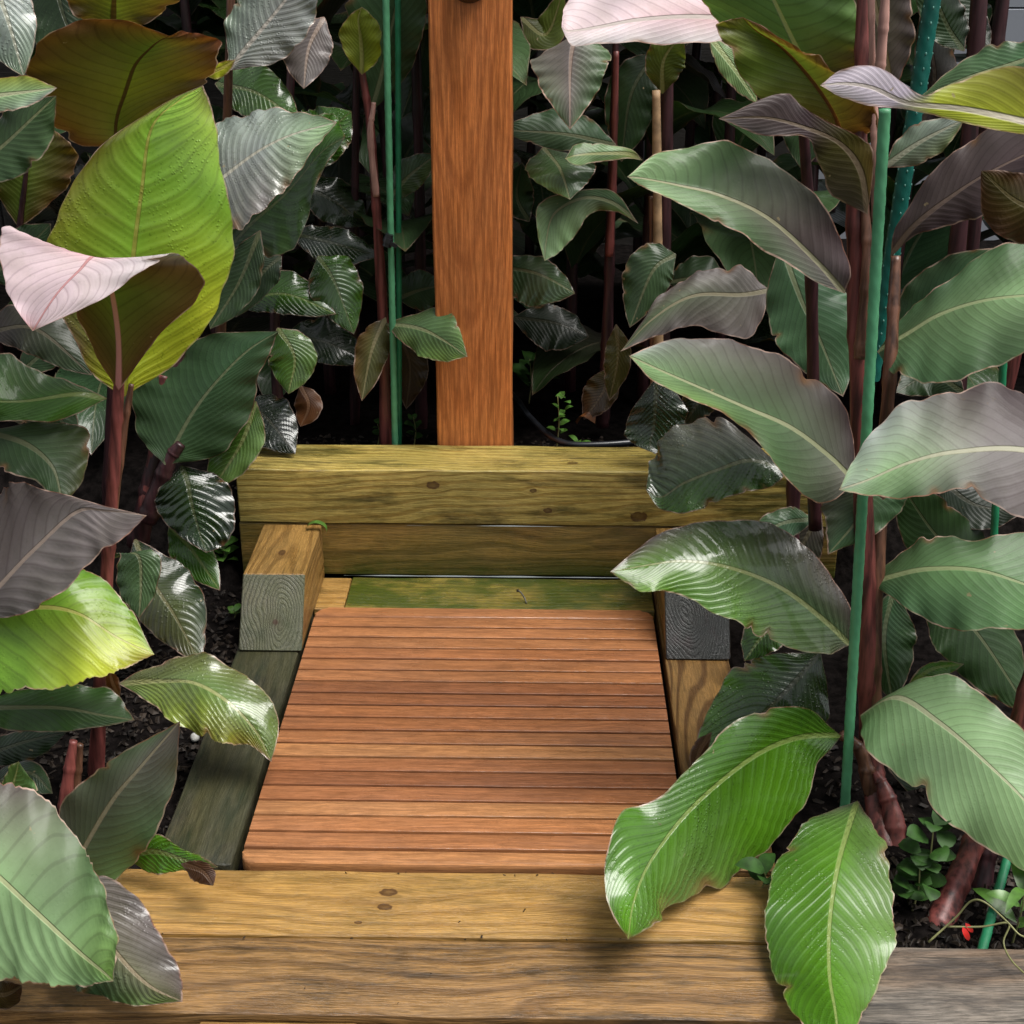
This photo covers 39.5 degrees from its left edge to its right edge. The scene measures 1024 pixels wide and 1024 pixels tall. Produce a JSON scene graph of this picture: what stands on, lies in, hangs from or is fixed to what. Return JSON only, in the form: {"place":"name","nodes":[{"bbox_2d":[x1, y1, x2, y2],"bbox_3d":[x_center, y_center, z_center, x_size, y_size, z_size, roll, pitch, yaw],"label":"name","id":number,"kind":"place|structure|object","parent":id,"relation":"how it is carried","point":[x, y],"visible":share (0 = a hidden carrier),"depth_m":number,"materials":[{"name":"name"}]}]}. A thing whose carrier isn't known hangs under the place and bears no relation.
{"place":"outdoors","nodes":[
{"label":"outdoors","id":0,"kind":"place"},
{"bbox_2d":[238,624,678,869],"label":"sand","id":1,"kind":"structure","parent":0,"point":[240,867],"depth_m":2.07,"materials":[{"name":"black sand"}]},
{"bbox_2d":[242,607,676,874],"bbox_3d":[-0.051,0.304,2.014,0.542,0.030,0.648,0,24,1],"label":"slatted mat","id":2,"kind":"object","parent":1,"relation":"on","point":[445,740],"visible":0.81,"depth_m":1.95,"materials":[{"name":"brown wood"}]},
{"bbox_2d":[0,173,1023,949],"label":"soil","id":3,"kind":"structure","parent":0,"point":[332,419],"depth_m":2.47,"materials":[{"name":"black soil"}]},
{"bbox_2d":[0,47,57,352],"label":"canna plant","id":4,"kind":"object","parent":3,"relation":"on","point":[47,213],"visible":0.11,"depth_m":2.84,"materials":[{"name":"green plant"}]},
{"bbox_2d":[0,0,91,424],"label":"canna plant","id":5,"kind":"object","parent":3,"relation":"on","point":[27,117],"visible":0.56,"depth_m":1.76,"materials":[{"name":"green plant"}]},
{"bbox_2d":[0,422,153,793],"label":"canna plant","id":6,"kind":"object","parent":3,"relation":"on","point":[68,623],"visible":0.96,"depth_m":1.72,"materials":[{"name":"green plant"}]},
{"bbox_2d":[49,151,132,454],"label":"canna plant","id":7,"kind":"object","parent":3,"relation":"on","point":[91,419],"visible":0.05,"depth_m":2.50,"materials":[{"name":"green plant"}]},
{"bbox_2d":[0,721,217,1009],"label":"canna plant","id":8,"kind":"object","parent":3,"relation":"on","point":[74,912],"visible":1,"depth_m":1.48,"materials":[{"name":"green plant"}]},
{"bbox_2d":[0,0,234,505],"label":"canna plant","id":9,"kind":"object","parent":3,"relation":"on","point":[107,69],"visible":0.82,"depth_m":1.80,"materials":[{"name":"green plant"}]},
{"bbox_2d":[0,86,278,776],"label":"canna plant","id":10,"kind":"object","parent":3,"relation":"on","point":[123,271],"visible":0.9,"depth_m":1.69,"materials":[{"name":"green plant"}]},
{"bbox_2d":[141,18,240,117],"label":"canna plant","id":11,"kind":"object","parent":3,"relation":"on","point":[151,24],"visible":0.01,"depth_m":3.40,"materials":[{"name":"green plant"}]},
{"bbox_2d":[190,733,199,741],"bbox_3d":[-0.447,0.317,2.011,0.013,0.013,0.013,0,24,1],"label":"pebble","id":12,"kind":"object","parent":3,"relation":"on","point":[194,737],"visible":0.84,"depth_m":2.01,"materials":[{"name":"stone"}]},
{"bbox_2d":[8,0,385,338],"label":"canna plant","id":13,"kind":"object","parent":3,"relation":"on","point":[183,10],"visible":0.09,"depth_m":2.72,"materials":[{"name":"green plant"}]},
{"bbox_2d":[115,331,278,655],"bbox_3d":[-0.491,-0.102,2.077,0.242,0.594,0.314,22,32,39],"label":"canna plant","id":14,"kind":"object","parent":3,"relation":"on","point":[196,402],"visible":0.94,"depth_m":2.12,"materials":[{"name":"green plant"}]},
{"bbox_2d":[155,0,243,116],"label":"canna plant","id":15,"kind":"object","parent":3,"relation":"on","point":[164,28],"visible":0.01,"depth_m":3.43,"materials":[{"name":"green plant"}]},
{"bbox_2d":[214,536,238,560],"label":"weed","id":16,"kind":"object","parent":3,"relation":"on","point":[229,549],"visible":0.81,"depth_m":2.44,"materials":[{"name":"green plant"}]},
{"bbox_2d":[227,603,241,617],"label":"weed","id":17,"kind":"object","parent":3,"relation":"on","point":[233,609],"visible":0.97,"depth_m":2.33,"materials":[{"name":"green plant"}]},
{"bbox_2d":[156,1,314,224],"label":"canna plant","id":18,"kind":"object","parent":3,"relation":"on","point":[211,10],"visible":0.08,"depth_m":3.41,"materials":[{"name":"green plant"}]},
{"bbox_2d":[199,1022,274,1023],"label":"timber","id":19,"kind":"object","parent":3,"relation":"on","point":[230,1023],"visible":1,"depth_m":1.50,"materials":[{"name":"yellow wood"}]},
{"bbox_2d":[165,612,313,869],"bbox_3d":[-0.378,0.312,2.093,0.097,0.099,0.762,0,24,1],"label":"timber","id":20,"kind":"object","parent":3,"relation":"on","point":[212,817],"visible":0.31,"depth_m":1.88,"materials":[{"name":"grey wood"}]},
{"bbox_2d":[239,525,323,650],"bbox_3d":[-0.368,0.117,2.286,0.099,0.097,0.254,0,24,1],"label":"timber","id":21,"kind":"object","parent":20,"relation":"on","point":[283,576],"visible":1,"depth_m":2.21,"materials":[{"name":"brown wood"}]},
{"bbox_2d":[306,520,326,531],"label":"curled leaf","id":22,"kind":"object","parent":21,"relation":"on","point":[319,522],"visible":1,"depth_m":2.36,"materials":[{"name":"green plant"}]},
{"bbox_2d":[207,77,334,224],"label":"canna plant","id":23,"kind":"object","parent":3,"relation":"on","point":[313,223],"visible":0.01,"depth_m":3.61,"materials":[{"name":"green plant"}]},
{"bbox_2d":[209,0,352,332],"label":"canna plant","id":24,"kind":"object","parent":3,"relation":"on","point":[278,152],"visible":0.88,"depth_m":2.05,"materials":[{"name":"green plant"}]},
{"bbox_2d":[173,0,414,280],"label":"canna plant","id":25,"kind":"object","parent":3,"relation":"on","point":[300,254],"visible":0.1,"depth_m":3.45,"materials":[{"name":"green plant"}]},
{"bbox_2d":[235,69,373,453],"bbox_3d":[-0.345,-0.456,2.395,0.207,0.752,0.352,13,27,26],"label":"canna plant","id":26,"kind":"object","parent":3,"relation":"on","point":[332,288],"visible":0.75,"depth_m":2.39,"materials":[{"name":"green plant"}]},
{"bbox_2d":[203,0,432,394],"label":"canna plant","id":27,"kind":"object","parent":3,"relation":"on","point":[327,9],"visible":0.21,"depth_m":2.60,"materials":[{"name":"green plant"}]},
{"bbox_2d":[314,577,351,616],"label":"timber","id":28,"kind":"object","parent":3,"relation":"on","point":[334,592],"visible":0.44,"depth_m":2.37,"materials":[{"name":"orange wood"}]},
{"bbox_2d":[372,418,378,444],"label":"weed","id":29,"kind":"object","parent":3,"relation":"on","point":[375,431],"visible":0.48,"depth_m":2.57,"materials":[{"name":"green plant"}]},
{"bbox_2d":[283,0,467,444],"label":"canna plant","id":30,"kind":"object","parent":3,"relation":"on","point":[423,336],"visible":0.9,"depth_m":2.32,"materials":[{"name":"green plant"}]},
{"bbox_2d":[322,17,434,428],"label":"canna plant","id":31,"kind":"object","parent":3,"relation":"on","point":[418,282],"visible":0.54,"depth_m":2.47,"materials":[{"name":"green plant"}]},
{"bbox_2d":[382,0,397,444],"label":"garden stake","id":32,"kind":"object","parent":3,"relation":"on","point":[389,169],"visible":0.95,"depth_m":2.30,"materials":[{"name":"green plastic"}]},
{"bbox_2d":[382,233,397,247],"bbox_3d":[-0.198,-0.442,2.321,0.026,0.024,0.018,0,24,1],"label":"stake clip","id":33,"kind":"object","parent":32,"relation":"attached to","point":[387,240],"visible":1,"depth_m":2.32,"materials":[{"name":"black plastic"}]},
{"bbox_2d":[0,0,789,244],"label":"board fence","id":34,"kind":"object","parent":3,"relation":"on","point":[331,73],"depth_m":3.84,"materials":[{"name":"brown wood"}]},
{"bbox_2d":[359,85,431,236],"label":"canna plant","id":35,"kind":"object","parent":3,"relation":"on","point":[363,159],"visible":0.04,"depth_m":3.23,"materials":[{"name":"green plant"}]},
{"bbox_2d":[395,0,401,444],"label":"garden stake","id":36,"kind":"object","parent":3,"relation":"on","point":[398,157],"visible":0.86,"depth_m":2.33,"materials":[{"name":"green plastic"}]},
{"bbox_2d":[0,937,801,1023],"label":"timber","id":37,"kind":"object","parent":3,"relation":"on","point":[268,980],"visible":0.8,"depth_m":1.54,"materials":[{"name":"beige wood"}]},
{"bbox_2d":[292,21,530,405],"bbox_3d":[-0.220,-0.828,2.440,0.696,1.445,0.640,-22,33,-40],"label":"canna plant","id":38,"kind":"object","parent":3,"relation":"on","point":[412,230],"visible":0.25,"depth_m":2.59,"materials":[{"name":"green plant"}]},
{"bbox_2d":[404,413,422,444],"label":"weed","id":39,"kind":"object","parent":3,"relation":"on","point":[415,425],"visible":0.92,"depth_m":2.55,"materials":[{"name":"green plant"}]},
{"bbox_2d":[331,2,536,273],"bbox_3d":[-0.263,-1.352,3.158,0.678,1.792,0.629,-16,29,-32],"label":"canna plant","id":40,"kind":"object","parent":3,"relation":"on","point":[340,58],"visible":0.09,"depth_m":3.30,"materials":[{"name":"green plant"}]},
{"bbox_2d":[116,868,769,944],"bbox_3d":[-0.105,0.500,1.681,0.935,0.101,0.115,0,24,1],"label":"timber","id":41,"kind":"object","parent":3,"relation":"on","point":[429,906],"visible":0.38,"depth_m":1.65,"materials":[{"name":"orange wood"}]},
{"bbox_2d":[162,872,942,1003],"bbox_3d":[0.118,0.476,1.608,1.046,0.003,0.222,0,24,1],"label":"debris","id":42,"kind":"object","parent":41,"relation":"on","point":[458,922],"visible":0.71,"depth_m":1.60,"materials":[{"name":"brown plant"}]},
{"bbox_2d":[428,0,513,445],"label":"cedar post","id":43,"kind":"object","parent":3,"relation":"on","point":[471,77],"visible":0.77,"depth_m":2.28,"materials":[{"name":"brown wood"}]},
{"bbox_2d":[459,0,478,2],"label":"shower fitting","id":44,"kind":"object","parent":43,"relation":"attached to","point":[469,1],"visible":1,"depth_m":2.14,"materials":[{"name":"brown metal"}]},
{"bbox_2d":[345,578,654,620],"bbox_3d":[-0.020,0.174,2.383,0.504,0.086,0.115,0,24,1],"label":"timber","id":45,"kind":"object","parent":3,"relation":"on","point":[475,593],"visible":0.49,"depth_m":2.36,"materials":[{"name":"green wood"}]},
{"bbox_2d":[356,575,617,577],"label":"water","id":46,"kind":"structure","parent":45,"relation":"on","point":[488,576],"depth_m":2.42,"materials":[{"name":"grey liquid"}]},
{"bbox_2d":[516,589,526,603],"bbox_3d":[0.017,0.139,2.341,0.005,0.017,0.027,-18,30,-35],"label":"bent nail","id":47,"kind":"object","parent":45,"relation":"attached to","point":[518,590],"visible":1,"depth_m":2.34,"materials":[{"name":"grey metal"}]},
{"bbox_2d":[426,98,604,242],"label":"canna plant","id":48,"kind":"object","parent":3,"relation":"on","point":[528,103],"visible":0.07,"depth_m":3.16,"materials":[{"name":"green plant"}]},
{"bbox_2d":[412,0,626,255],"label":"canna plant","id":49,"kind":"object","parent":3,"relation":"on","point":[535,9],"visible":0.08,"depth_m":3.11,"materials":[{"name":"green plant"}]},
{"bbox_2d":[402,76,651,392],"bbox_3d":[0.070,-1.122,2.460,0.684,1.962,0.627,0,24,1],"label":"canna plant","id":50,"kind":"object","parent":3,"relation":"on","point":[581,244],"visible":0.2,"depth_m":2.72,"materials":[{"name":"green plant"}]},
{"bbox_2d":[513,351,559,403],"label":"weed","id":51,"kind":"object","parent":3,"relation":"on","point":[520,370],"visible":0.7,"depth_m":2.75,"materials":[{"name":"green plant"}]},
{"bbox_2d":[239,522,836,577],"bbox_3d":[0.045,0.044,2.448,1.002,0.096,0.110,0,24,1],"label":"timber","id":52,"kind":"object","parent":3,"relation":"on","point":[462,549],"visible":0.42,"depth_m":2.40,"materials":[{"name":"brown wood"}]},
{"bbox_2d":[497,525,557,526],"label":"water","id":53,"kind":"structure","parent":52,"relation":"on","point":[527,526],"depth_m":2.38,"materials":[{"name":"grey liquid"}]},
{"bbox_2d":[236,444,825,526],"bbox_3d":[0.056,-0.046,2.407,1.020,0.099,0.114,0,24,1],"label":"timber","id":54,"kind":"object","parent":52,"relation":"on","point":[538,485],"visible":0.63,"depth_m":2.36,"materials":[{"name":"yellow wood"}]},
{"bbox_2d":[546,391,572,445],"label":"weed","id":55,"kind":"object","parent":3,"relation":"on","point":[561,394],"visible":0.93,"depth_m":2.51,"materials":[{"name":"green plant"}]},
{"bbox_2d":[513,392,634,446],"bbox_3d":[0.091,-0.172,2.608,0.535,0.013,0.210,16,29,32],"label":"drip hose","id":56,"kind":"object","parent":3,"relation":"on","point":[539,426],"visible":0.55,"depth_m":2.50,"materials":[{"name":"black rubber"}]},
{"bbox_2d":[513,0,641,428],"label":"canna plant","id":57,"kind":"object","parent":3,"relation":"on","point":[569,76],"visible":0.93,"depth_m":2.38,"materials":[{"name":"green plant"}]},
{"bbox_2d":[514,12,645,280],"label":"canna plant","id":58,"kind":"object","parent":3,"relation":"on","point":[599,275],"visible":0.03,"depth_m":3.27,"materials":[{"name":"green plant"}]},
{"bbox_2d":[569,435,590,441],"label":"weed","id":59,"kind":"object","parent":3,"relation":"on","point":[574,438],"visible":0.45,"depth_m":2.51,"materials":[{"name":"green plant"}]},
{"bbox_2d":[575,412,595,423],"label":"fallen leaf","id":60,"kind":"object","parent":3,"relation":"on","point":[587,415],"visible":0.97,"depth_m":2.58,"materials":[{"name":"brown plant"}]},
{"bbox_2d":[514,0,708,308],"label":"canna plant","id":61,"kind":"object","parent":3,"relation":"on","point":[690,89],"visible":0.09,"depth_m":2.93,"materials":[{"name":"green plant"}]},
{"bbox_2d":[529,50,725,277],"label":"canna plant","id":62,"kind":"object","parent":3,"relation":"on","point":[591,262],"visible":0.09,"depth_m":3.21,"materials":[{"name":"green plant"}]},
{"bbox_2d":[532,42,725,227],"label":"canna plant","id":63,"kind":"object","parent":3,"relation":"on","point":[682,213],"visible":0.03,"depth_m":3.03,"materials":[{"name":"green plant"}]},
{"bbox_2d":[532,42,774,402],"bbox_3d":[0.234,-1.012,2.313,0.654,1.892,0.686,13,27,26],"label":"canna plant","id":64,"kind":"object","parent":3,"relation":"on","point":[686,244],"visible":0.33,"depth_m":2.63,"materials":[{"name":"green plant"}]},
{"bbox_2d":[604,43,719,383],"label":"canna plant","id":65,"kind":"object","parent":3,"relation":"on","point":[650,274],"visible":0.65,"depth_m":2.35,"materials":[{"name":"green plant"}]},
{"bbox_2d":[605,46,776,344],"bbox_3d":[0.417,-0.925,2.555,0.654,1.527,0.707,8,26,17],"label":"canna plant","id":66,"kind":"object","parent":3,"relation":"on","point":[730,248],"visible":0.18,"depth_m":2.62,"materials":[{"name":"green plant"}]},
{"bbox_2d":[562,0,821,531],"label":"canna plant","id":67,"kind":"object","parent":3,"relation":"on","point":[655,22],"visible":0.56,"depth_m":1.68,"materials":[{"name":"pink plant"}]},
{"bbox_2d":[602,40,800,242],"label":"canna plant","id":68,"kind":"object","parent":3,"relation":"on","point":[627,229],"visible":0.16,"depth_m":3.11,"materials":[{"name":"green plant"}]},
{"bbox_2d":[652,591,774,877],"bbox_3d":[0.278,0.318,2.082,0.099,0.099,0.760,0,24,1],"label":"timber","id":69,"kind":"object","parent":3,"relation":"on","point":[693,687],"visible":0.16,"depth_m":2.08,"materials":[{"name":"brown wood"}]},
{"bbox_2d":[656,528,729,658],"bbox_3d":[0.285,0.125,2.268,0.100,0.097,0.268,0,24,1],"label":"timber","id":70,"kind":"object","parent":69,"relation":"on","point":[691,629],"visible":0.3,"depth_m":2.17,"materials":[{"name":"grey wood"}]},
{"bbox_2d":[620,258,848,660],"bbox_3d":[0.324,-0.131,2.153,0.223,0.562,0.440,-15,28,-30],"label":"canna plant","id":71,"kind":"object","parent":3,"relation":"on","point":[700,460],"visible":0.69,"depth_m":2.15,"materials":[{"name":"green plant"}]},
{"bbox_2d":[735,853,774,887],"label":"weed","id":72,"kind":"object","parent":3,"relation":"on","point":[760,867],"visible":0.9,"depth_m":1.68,"materials":[{"name":"green plant"}]},
{"bbox_2d":[703,14,919,215],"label":"canna plant","id":73,"kind":"object","parent":3,"relation":"on","point":[795,172],"visible":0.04,"depth_m":2.86,"materials":[{"name":"green plant"}]},
{"bbox_2d":[604,0,1023,1023],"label":"canna plant","id":74,"kind":"object","parent":3,"relation":"on","point":[732,796],"visible":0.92,"depth_m":1.66,"materials":[{"name":"green plant"}]},
{"bbox_2d":[796,64,912,377],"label":"canna plant","id":75,"kind":"object","parent":3,"relation":"on","point":[828,201],"visible":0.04,"depth_m":2.55,"materials":[{"name":"green plant"}]},
{"bbox_2d":[840,108,890,806],"bbox_3d":[0.402,0.007,1.641,0.057,0.916,0.013,0,24,1],"label":"garden stake","id":76,"kind":"object","parent":3,"relation":"on","point":[883,140],"visible":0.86,"depth_m":1.58,"materials":[{"name":"green plastic"}]},
{"bbox_2d":[773,0,998,397],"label":"canna plant","id":77,"kind":"object","parent":3,"relation":"on","point":[921,252],"visible":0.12,"depth_m":2.72,"materials":[{"name":"green plant"}]},
{"bbox_2d":[819,53,965,235],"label":"canna plant","id":78,"kind":"object","parent":3,"relation":"on","point":[958,58],"visible":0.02,"depth_m":3.09,"materials":[{"name":"green plant"}]},
{"bbox_2d":[818,4,991,293],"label":"canna plant","id":79,"kind":"object","parent":3,"relation":"on","point":[921,171],"visible":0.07,"depth_m":2.98,"materials":[{"name":"green plant"}]},
{"bbox_2d":[875,0,940,381],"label":"garden stake","id":80,"kind":"object","parent":3,"relation":"on","point":[920,73],"visible":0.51,"depth_m":1.82,"materials":[{"name":"teal plastic"}]},
{"bbox_2d":[891,855,941,910],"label":"weed","id":81,"kind":"object","parent":3,"relation":"on","point":[921,890],"visible":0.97,"depth_m":1.67,"materials":[{"name":"green plant"}]},
{"bbox_2d":[818,0,1023,239],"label":"house wall","id":82,"kind":"structure","parent":3,"relation":"on","point":[1015,28],"depth_m":3.80,"materials":[{"name":"grey"}]},
{"bbox_2d":[820,41,1023,925],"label":"canna plant","id":83,"kind":"object","parent":3,"relation":"on","point":[973,436],"visible":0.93,"depth_m":1.51,"materials":[{"name":"green plant"}]},
{"bbox_2d":[897,810,955,887],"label":"weed","id":84,"kind":"object","parent":3,"relation":"on","point":[941,826],"visible":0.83,"depth_m":1.66,"materials":[{"name":"green plant"}]},
{"bbox_2d":[867,0,996,241],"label":"canna plant","id":85,"kind":"object","parent":3,"relation":"on","point":[987,233],"visible":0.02,"depth_m":2.92,"materials":[{"name":"green plant"}]},
{"bbox_2d":[859,948,1023,1023],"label":"timber","id":86,"kind":"object","parent":3,"relation":"on","point":[946,986],"visible":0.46,"depth_m":1.54,"materials":[{"name":"grey wood"}]},
{"bbox_2d":[947,922,1023,973],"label":"dry stalk","id":87,"kind":"object","parent":86,"relation":"on","point":[1004,937],"visible":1,"depth_m":1.58,"materials":[{"name":"beige plant"}]},
{"bbox_2d":[896,0,1021,529],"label":"canna plant","id":88,"kind":"object","parent":3,"relation":"on","point":[961,24],"visible":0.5,"depth_m":1.99,"materials":[{"name":"green plant"}]},
{"bbox_2d":[962,923,972,940],"bbox_3d":[0.507,0.469,1.590,0.014,0.020,0.009,0,24,1],"label":"fallen petal","id":89,"kind":"object","parent":3,"relation":"on","point":[966,934],"visible":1,"depth_m":1.59,"materials":[{"name":"red plant"}]},
{"bbox_2d":[920,48,1023,355],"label":"canna plant","id":90,"kind":"object","parent":3,"relation":"on","point":[1001,238],"visible":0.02,"depth_m":3.00,"materials":[{"name":"green plant"}]},
{"bbox_2d":[928,899,1023,942],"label":"dry stalk","id":91,"kind":"object","parent":3,"relation":"on","point":[956,916],"visible":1,"depth_m":1.58,"materials":[{"name":"brown plant"}]},
{"bbox_2d":[943,125,1014,242],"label":"canna plant","id":92,"kind":"object","parent":3,"relation":"on","point":[952,146],"visible":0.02,"depth_m":2.66,"materials":[{"name":"green plant"}]},
{"bbox_2d":[977,857,1010,948],"bbox_3d":[0.565,0.448,1.663,0.012,0.054,0.231,12,27,24],"label":"garden stake","id":93,"kind":"object","parent":3,"relation":"on","point":[991,915],"visible":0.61,"depth_m":1.64,"materials":[{"name":"green plastic"}]},
{"bbox_2d":[972,863,1023,942],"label":"weed","id":94,"kind":"object","parent":3,"relation":"on","point":[1003,902],"visible":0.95,"depth_m":1.62,"materials":[{"name":"green plant"}]},
{"bbox_2d":[990,363,1006,535],"bbox_3d":[0.641,-0.021,1.892,0.046,0.410,0.011,7,25,16],"label":"garden stake","id":95,"kind":"object","parent":3,"relation":"on","point":[1002,373],"visible":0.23,"depth_m":1.90,"materials":[{"name":"green plastic"}]}
]}

